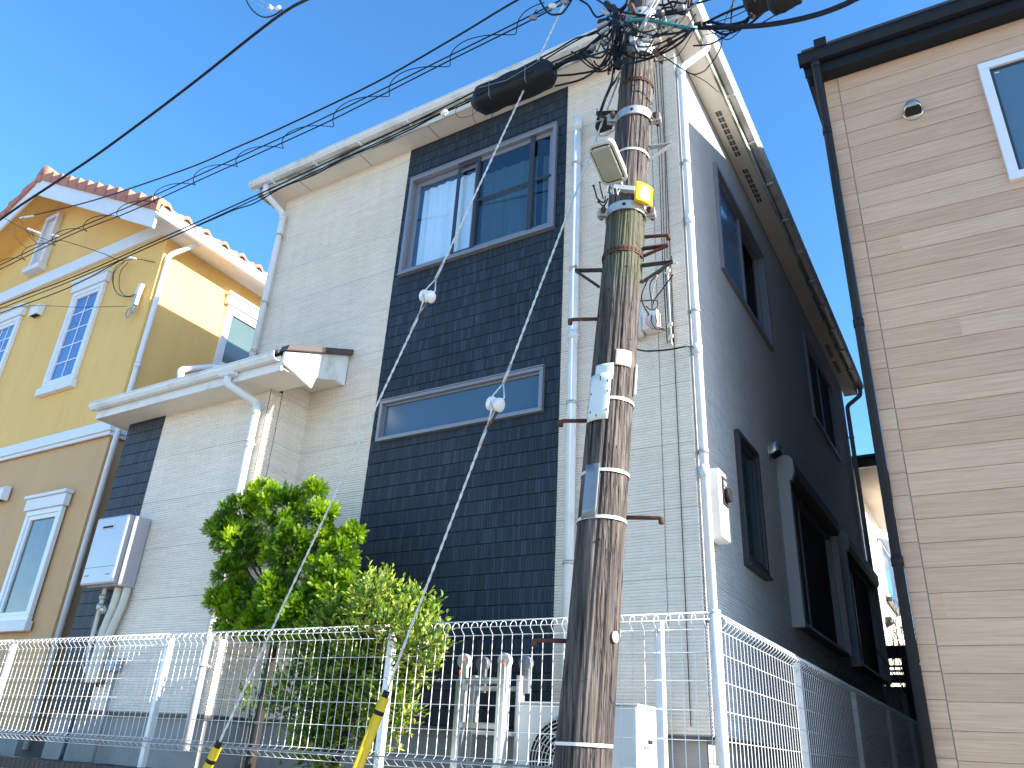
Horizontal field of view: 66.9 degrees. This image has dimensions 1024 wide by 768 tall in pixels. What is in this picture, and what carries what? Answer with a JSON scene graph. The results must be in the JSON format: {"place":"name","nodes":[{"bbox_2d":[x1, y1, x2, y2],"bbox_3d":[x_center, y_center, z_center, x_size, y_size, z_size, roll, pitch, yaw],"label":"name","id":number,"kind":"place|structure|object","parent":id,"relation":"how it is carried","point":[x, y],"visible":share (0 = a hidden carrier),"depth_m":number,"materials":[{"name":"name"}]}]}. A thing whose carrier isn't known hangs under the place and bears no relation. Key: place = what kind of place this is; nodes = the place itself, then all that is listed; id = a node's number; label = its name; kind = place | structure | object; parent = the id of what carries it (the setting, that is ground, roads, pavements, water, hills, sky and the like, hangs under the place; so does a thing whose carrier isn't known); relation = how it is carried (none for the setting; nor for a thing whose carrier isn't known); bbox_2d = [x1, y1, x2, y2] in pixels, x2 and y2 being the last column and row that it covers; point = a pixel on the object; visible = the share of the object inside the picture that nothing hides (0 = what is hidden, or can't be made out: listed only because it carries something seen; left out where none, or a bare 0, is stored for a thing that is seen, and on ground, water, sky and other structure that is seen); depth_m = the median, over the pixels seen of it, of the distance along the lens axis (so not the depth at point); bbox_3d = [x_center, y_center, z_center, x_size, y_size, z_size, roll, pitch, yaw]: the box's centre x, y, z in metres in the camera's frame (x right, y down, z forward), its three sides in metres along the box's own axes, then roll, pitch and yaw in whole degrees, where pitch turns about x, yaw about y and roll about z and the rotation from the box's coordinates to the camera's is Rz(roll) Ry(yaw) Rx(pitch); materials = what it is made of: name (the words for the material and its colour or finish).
{"place":"outdoors","nodes":[
{"label":"outdoors","id":0,"kind":"place"},
{"bbox_2d":[0,0,946,685],"label":"sky","id":1,"kind":"structure","parent":0,"point":[76,75],"materials":[{"name":"blue"}]},
{"bbox_2d":[450,653,533,767],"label":"step ladder","id":2,"kind":"object","parent":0,"point":[505,662],"visible":0.89,"depth_m":4.73,"materials":[{"name":"metal"}]},
{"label":"ground","id":3,"kind":"structure","parent":0,"visible":0},
{"bbox_2d":[0,166,266,757],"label":"house","id":4,"kind":"structure","parent":3,"relation":"on","point":[61,369],"depth_m":10.22,"materials":[{"name":"yellow paint"}]},
{"bbox_2d":[0,302,28,377],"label":"window","id":5,"kind":"structure","parent":4,"relation":"in","point":[10,321],"depth_m":11.75,"materials":[{"name":"white glass"}]},
{"bbox_2d":[0,488,73,632],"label":"window","id":6,"kind":"structure","parent":4,"relation":"in","point":[20,592],"depth_m":8.91,"materials":[{"name":"clear glass"}]},
{"bbox_2d":[4,305,122,307],"bbox_3d":[-6.938,-1.210,11.213,4.445,1.197,0.196,-11,-29,27],"label":"overhead cable","id":7,"kind":"object","parent":4,"relation":"attached to","point":[65,306],"visible":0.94,"depth_m":10.54,"materials":[{"name":"black rubber"}]},
{"bbox_2d":[35,268,113,397],"bbox_3d":[-5.981,-0.711,10.580,0.865,1.802,0.102,-12,-29,29],"label":"window","id":8,"kind":"structure","parent":4,"relation":"in","point":[64,366],"depth_m":10.59,"materials":[{"name":"clear glass"}]},
{"bbox_2d":[0,215,154,262],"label":"overhead cable","id":9,"kind":"object","parent":4,"relation":"attached to","point":[76,244],"visible":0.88,"depth_m":10.43,"materials":[{"name":"black rubber"}]},
{"bbox_2d":[27,228,40,233],"bbox_3d":[-6.840,-2.189,11.082,0.502,0.263,0.035,-12,-29,29],"label":"strain insulator","id":10,"kind":"object","parent":9,"relation":"attached to","point":[35,231],"visible":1,"depth_m":11.03,"materials":[{"name":"white ceramic"}]},
{"bbox_2d":[125,283,144,317],"bbox_3d":[-4.867,-1.066,9.987,0.142,0.519,0.077,-12,-29,29],"label":"service entrance","id":11,"kind":"object","parent":4,"relation":"attached to","point":[138,293],"visible":1,"depth_m":9.98,"materials":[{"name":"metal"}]},
{"bbox_2d":[112,261,133,296],"bbox_3d":[-5.156,-1.382,10.336,0.734,0.716,0.009,-12,-29,29],"label":"drop wire","id":12,"kind":"object","parent":11,"relation":"attached to","point":[112,281],"visible":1,"depth_m":10.52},
{"bbox_2d":[113,262,133,296],"bbox_3d":[-5.143,-1.397,10.335,0.708,0.663,0.009,-12,-29,29],"label":"drop wire","id":13,"kind":"object","parent":11,"relation":"attached to","point":[113,280],"visible":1,"depth_m":10.52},
{"bbox_2d":[212,290,259,364],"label":"window","id":14,"kind":"structure","parent":4,"relation":"in","point":[238,326],"depth_m":11.05,"materials":[{"name":"grey glass"}]},
{"bbox_2d":[238,680,268,767],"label":"garden plant","id":15,"kind":"object","parent":3,"relation":"on","point":[246,700],"visible":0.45,"depth_m":5.54,"materials":[{"name":"green plant"}]},
{"bbox_2d":[200,474,368,767],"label":"shrub","id":16,"kind":"object","parent":3,"relation":"on","point":[228,529],"visible":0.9,"depth_m":5.80,"materials":[{"name":"green leaves"},{"name":"bark"}]},
{"bbox_2d":[254,556,462,767],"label":"broadleaf shrub","id":17,"kind":"object","parent":3,"relation":"on","point":[382,599],"visible":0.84,"depth_m":4.69,"materials":[{"name":"green plant"}]},
{"bbox_2d":[41,0,902,767],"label":"house","id":18,"kind":"structure","parent":3,"relation":"on","point":[767,374],"depth_m":6.78,"materials":[{"name":"white"}]},
{"bbox_2d":[58,514,150,759],"bbox_3d":[-3.672,2.184,6.810,0.475,2.051,0.248,-12,-29,29],"label":"water heater","id":19,"kind":"object","parent":18,"relation":"attached to","point":[115,553],"visible":0.93,"depth_m":6.93,"materials":[{"name":"metal"}]},
{"bbox_2d":[91,658,123,762],"bbox_3d":[-3.493,2.755,6.501,0.286,0.872,0.091,-12,-29,29],"label":"outdoor socket","id":20,"kind":"object","parent":18,"relation":"attached to","point":[117,666],"visible":0.79,"depth_m":6.56,"materials":[{"name":"grey plastic"}]},
{"bbox_2d":[375,364,545,442],"bbox_3d":[-0.460,0.187,6.469,1.679,0.395,0.085,-12,-29,29],"label":"window","id":21,"kind":"structure","parent":18,"relation":"in","point":[461,404],"depth_m":6.47,"materials":[{"name":"glass"}]},
{"bbox_2d":[396,121,558,277],"bbox_3d":[-0.291,-1.698,7.432,1.720,1.199,0.245,-12,-29,29],"label":"window","id":22,"kind":"structure","parent":18,"relation":"in","point":[508,215],"depth_m":7.46,"materials":[{"name":"metal"}]},
{"bbox_2d":[638,269,672,337],"bbox_3d":[1.019,-0.583,5.759,0.454,0.482,0.187,-12,-29,29],"label":"junction box","id":23,"kind":"object","parent":18,"relation":"attached to","point":[649,321],"visible":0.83,"depth_m":5.73,"materials":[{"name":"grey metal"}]},
{"bbox_2d":[637,63,692,725],"bbox_3d":[1.096,-0.505,5.712,0.422,5.540,0.159,-12,-29,29],"label":"conduit pipe","id":24,"kind":"object","parent":18,"relation":"attached to","point":[670,326],"visible":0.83,"depth_m":5.79,"materials":[{"name":"metal"}]},
{"bbox_2d":[710,468,732,544],"bbox_3d":[1.406,0.821,5.222,0.143,0.480,0.200,-12,-29,29],"label":"electric meter","id":25,"kind":"object","parent":18,"relation":"attached to","point":[721,496],"visible":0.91,"depth_m":5.17,"materials":[{"name":"white plastic"}]},
{"bbox_2d":[712,161,773,351],"bbox_3d":[2.206,-1.201,7.851,0.340,1.210,1.740,-12,-29,29],"label":"window","id":26,"kind":"structure","parent":18,"relation":"in","point":[742,262],"depth_m":7.82,"materials":[{"name":"glass"}]},
{"bbox_2d":[733,429,772,580],"bbox_3d":[1.910,0.974,6.220,0.115,1.085,0.620,-12,-29,29],"label":"window","id":27,"kind":"structure","parent":18,"relation":"in","point":[752,517],"depth_m":6.24,"materials":[{"name":"black glass"}]},
{"bbox_2d":[776,455,852,656],"bbox_3d":[3.107,1.857,7.953,0.240,1.580,2.332,-12,-29,29],"label":"window","id":28,"kind":"structure","parent":18,"relation":"in","point":[794,489],"depth_m":7.70,"materials":[{"name":"brown metal"}]},
{"bbox_2d":[802,333,841,461],"bbox_3d":[4.265,0.225,10.765,0.130,1.220,1.780,-12,-29,29],"label":"window","id":29,"kind":"structure","parent":18,"relation":"in","point":[807,346],"depth_m":10.74,"materials":[{"name":"brown metal"}]},
{"bbox_2d":[838,531,891,684],"bbox_3d":[4.642,3.038,10.244,0.240,1.580,2.532,-12,-29,29],"label":"window","id":30,"kind":"structure","parent":18,"relation":"in","point":[851,558],"depth_m":10.14,"materials":[{"name":"brown metal"}]},
{"bbox_2d":[517,701,656,767],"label":"air conditioner","id":31,"kind":"object","parent":3,"relation":"on","point":[638,760],"visible":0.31,"depth_m":4.42,"materials":[{"name":"white metal"}]},
{"bbox_2d":[851,453,904,686],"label":"house","id":32,"kind":"structure","parent":3,"relation":"on","point":[875,521],"depth_m":15.29,"materials":[{"name":"white paint"}]},
{"bbox_2d":[875,528,898,614],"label":"window","id":33,"kind":"structure","parent":32,"relation":"in","point":[881,534],"depth_m":16.02,"materials":[{"name":"white glass"}]},
{"bbox_2d":[886,645,923,767],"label":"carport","id":34,"kind":"object","parent":3,"relation":"on","point":[904,673],"visible":0.09,"depth_m":11.74,"materials":[{"name":"metal"}]},
{"bbox_2d":[885,686,929,767],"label":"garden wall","id":35,"kind":"structure","parent":3,"relation":"on","point":[904,706],"depth_m":11.95,"materials":[{"name":"grey concrete"}]},
{"bbox_2d":[889,715,936,767],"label":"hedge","id":36,"kind":"object","parent":3,"relation":"on","point":[910,751],"visible":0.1,"depth_m":9.90,"materials":[{"name":"green plant"}]},
{"bbox_3d":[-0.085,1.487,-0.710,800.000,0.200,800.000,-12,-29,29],"label":"road","id":37,"kind":"structure","parent":0,"visible":0},
{"bbox_2d":[0,731,552,767],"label":"retaining wall","id":38,"kind":"structure","parent":37,"relation":"on","point":[10,761],"depth_m":5.23,"materials":[{"name":"grey concrete"}]},
{"bbox_2d":[0,611,715,767],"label":"fence","id":39,"kind":"object","parent":38,"relation":"on","point":[659,652],"visible":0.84,"depth_m":4.46,"materials":[{"name":"white metal"}]},
{"bbox_2d":[531,0,773,767],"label":"utility pole","id":40,"kind":"object","parent":37,"relation":"on","point":[585,727],"visible":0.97,"depth_m":3.97,"materials":[{"name":"brown wood"}]},
{"bbox_2d":[0,0,308,220],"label":"overhead cable","id":41,"kind":"object","parent":40,"relation":"attached to","point":[169,100],"visible":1,"depth_m":9.65,"materials":[{"name":"black rubber"}]},
{"bbox_2d":[246,0,282,17],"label":"cable hanger","id":42,"kind":"object","parent":41,"relation":"attached to","point":[270,7],"visible":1,"depth_m":8.89,"materials":[{"name":"white plastic"}]},
{"bbox_2d":[22,0,518,217],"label":"overhead cable","id":43,"kind":"object","parent":40,"relation":"attached to","point":[451,39],"visible":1,"depth_m":7.78,"materials":[{"name":"black rubber"}]},
{"bbox_2d":[0,0,559,264],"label":"overhead cable","id":44,"kind":"object","parent":40,"relation":"attached to","point":[298,129],"visible":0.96,"depth_m":6.73,"materials":[{"name":"black rubber"}]},
{"bbox_2d":[0,0,569,269],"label":"overhead cable","id":45,"kind":"object","parent":40,"relation":"attached to","point":[301,133],"visible":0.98,"depth_m":6.69,"materials":[{"name":"black rubber"}]},
{"bbox_2d":[1,2,544,260],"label":"spiral hanger","id":46,"kind":"object","parent":45,"relation":"attached to","point":[290,131],"visible":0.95,"depth_m":6.75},
{"bbox_2d":[0,26,606,308],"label":"overhead cable","id":47,"kind":"object","parent":40,"relation":"attached to","point":[288,183],"visible":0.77,"depth_m":6.65,"materials":[{"name":"black rubber"}]},
{"bbox_2d":[440,109,448,116],"bbox_3d":[-0.508,-2.053,5.876,0.062,0.058,0.050,-12,-29,29],"label":"tension clamp","id":48,"kind":"object","parent":47,"relation":"attached to","point":[444,112],"visible":1,"depth_m":5.86,"materials":[{"name":"white ceramic"}]},
{"bbox_2d":[0,21,609,304],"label":"overhead cable","id":49,"kind":"object","parent":40,"relation":"attached to","point":[306,171],"visible":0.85,"depth_m":6.51,"materials":[{"name":"black rubber"}]},
{"bbox_2d":[455,49,593,123],"bbox_3d":[0.075,-2.004,5.340,1.109,0.371,0.194,-12,-29,29],"label":"splice closure","id":50,"kind":"object","parent":49,"relation":"hanging from","point":[531,80],"visible":0.91,"depth_m":5.36,"materials":[{"name":"black plastic"}]},
{"bbox_2d":[0,32,610,312],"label":"overhead cable","id":51,"kind":"object","parent":40,"relation":"attached to","point":[289,184],"visible":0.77,"depth_m":6.60,"materials":[{"name":"black rubber"}]},
{"bbox_2d":[202,4,563,767],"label":"guy wire","id":52,"kind":"object","parent":40,"relation":"attached to","point":[426,296],"visible":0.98,"depth_m":4.78,"materials":[{"name":"metal"}]},
{"bbox_2d":[560,0,568,4],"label":"wire clip","id":53,"kind":"object","parent":52,"relation":"attached to","point":[564,2],"visible":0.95,"depth_m":5.50,"materials":[{"name":"metal"}]},
{"bbox_2d":[352,77,619,767],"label":"guy wire","id":54,"kind":"object","parent":40,"relation":"attached to","point":[495,405],"visible":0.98,"depth_m":4.13,"materials":[{"name":"metal"}]},
{"bbox_2d":[539,0,572,15],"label":"overhead cable","id":55,"kind":"object","parent":40,"relation":"attached to","point":[557,14],"visible":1,"depth_m":5.45,"materials":[{"name":"black rubber"}]},
{"bbox_2d":[587,138,652,207],"bbox_3d":[0.597,-1.139,4.362,0.267,0.385,0.388,-12,-29,29],"label":"street lamp","id":56,"kind":"object","parent":40,"relation":"attached to","point":[607,161],"visible":1,"depth_m":4.35,"materials":[{"name":"metal"}]},
{"bbox_2d":[691,0,709,5],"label":"overhead cable","id":57,"kind":"object","parent":40,"relation":"attached to","point":[703,1],"visible":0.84,"depth_m":4.75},
{"bbox_2d":[743,0,768,17],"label":"splice closure","id":58,"kind":"object","parent":40,"relation":"attached to","point":[757,8],"visible":0.74,"depth_m":4.37,"materials":[{"name":"black plastic"}]},
{"bbox_2d":[747,10,755,18],"bbox_3d":[1.346,-2.075,4.359,0.042,0.066,0.024,-12,-29,29],"label":"closure plug","id":59,"kind":"object","parent":58,"relation":"attached to","point":[751,15],"visible":1,"depth_m":4.35,"materials":[{"name":"black plastic"}]},
{"bbox_2d":[697,0,858,29],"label":"overhead cable","id":60,"kind":"object","parent":40,"relation":"attached to","point":[834,8],"visible":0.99,"depth_m":4.13,"materials":[{"name":"black rubber"}]},
{"bbox_2d":[766,0,802,15],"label":"splice closure","id":61,"kind":"object","parent":60,"relation":"attached to","point":[776,7],"visible":1,"depth_m":4.09,"materials":[{"name":"black plastic"}]},
{"bbox_2d":[797,0,1023,767],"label":"house","id":62,"kind":"structure","parent":37,"relation":"on","point":[921,114],"depth_m":5.28,"materials":[{"name":"light wood plank siding"},{"name":"dark metal trim"}]},
{"bbox_2d":[977,50,1023,182],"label":"window","id":63,"kind":"structure","parent":62,"relation":"in","point":[1002,78],"depth_m":5.68,"materials":[{"name":"white glass"}]},
{"bbox_3d":[0.227,-2.703,5.591,0.151,0.063,0.007,-12,-29,29],"label":"overhead cable","id":64,"kind":"object","parent":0,"visible":0},
{"bbox_2d":[529,15,536,20],"bbox_3d":[0.155,-2.661,5.630,0.061,0.042,0.037,3,-26,1],"label":"wire clip","id":65,"kind":"object","parent":64,"relation":"attached to","point":[532,17],"visible":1,"depth_m":5.62,"materials":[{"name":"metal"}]},
{"bbox_2d":[548,3,556,9],"bbox_3d":[0.291,-2.710,5.564,0.061,0.042,0.037,3,-26,1],"label":"wire clip","id":66,"kind":"object","parent":64,"relation":"attached to","point":[552,6],"visible":1,"depth_m":5.55,"materials":[{"name":"white plastic"}]},
{"bbox_3d":[3.537,4.542,6.879,0.180,1.196,10.298,-12,-29,29],"label":"block wall","id":67,"kind":"object","parent":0,"visible":0},
{"bbox_2d":[709,609,924,767],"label":"fence","id":68,"kind":"object","parent":67,"relation":"on","point":[721,712],"visible":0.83,"depth_m":4.69,"materials":[{"name":"white metal"}]},
{"bbox_2d":[873,572,922,747],"bbox_3d":[5.662,4.016,10.678,2.200,3.263,1.399,6,-26,-5],"label":"bare tree","id":69,"kind":"object","parent":67,"relation":"on","point":[909,699],"visible":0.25,"depth_m":10.77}
]}

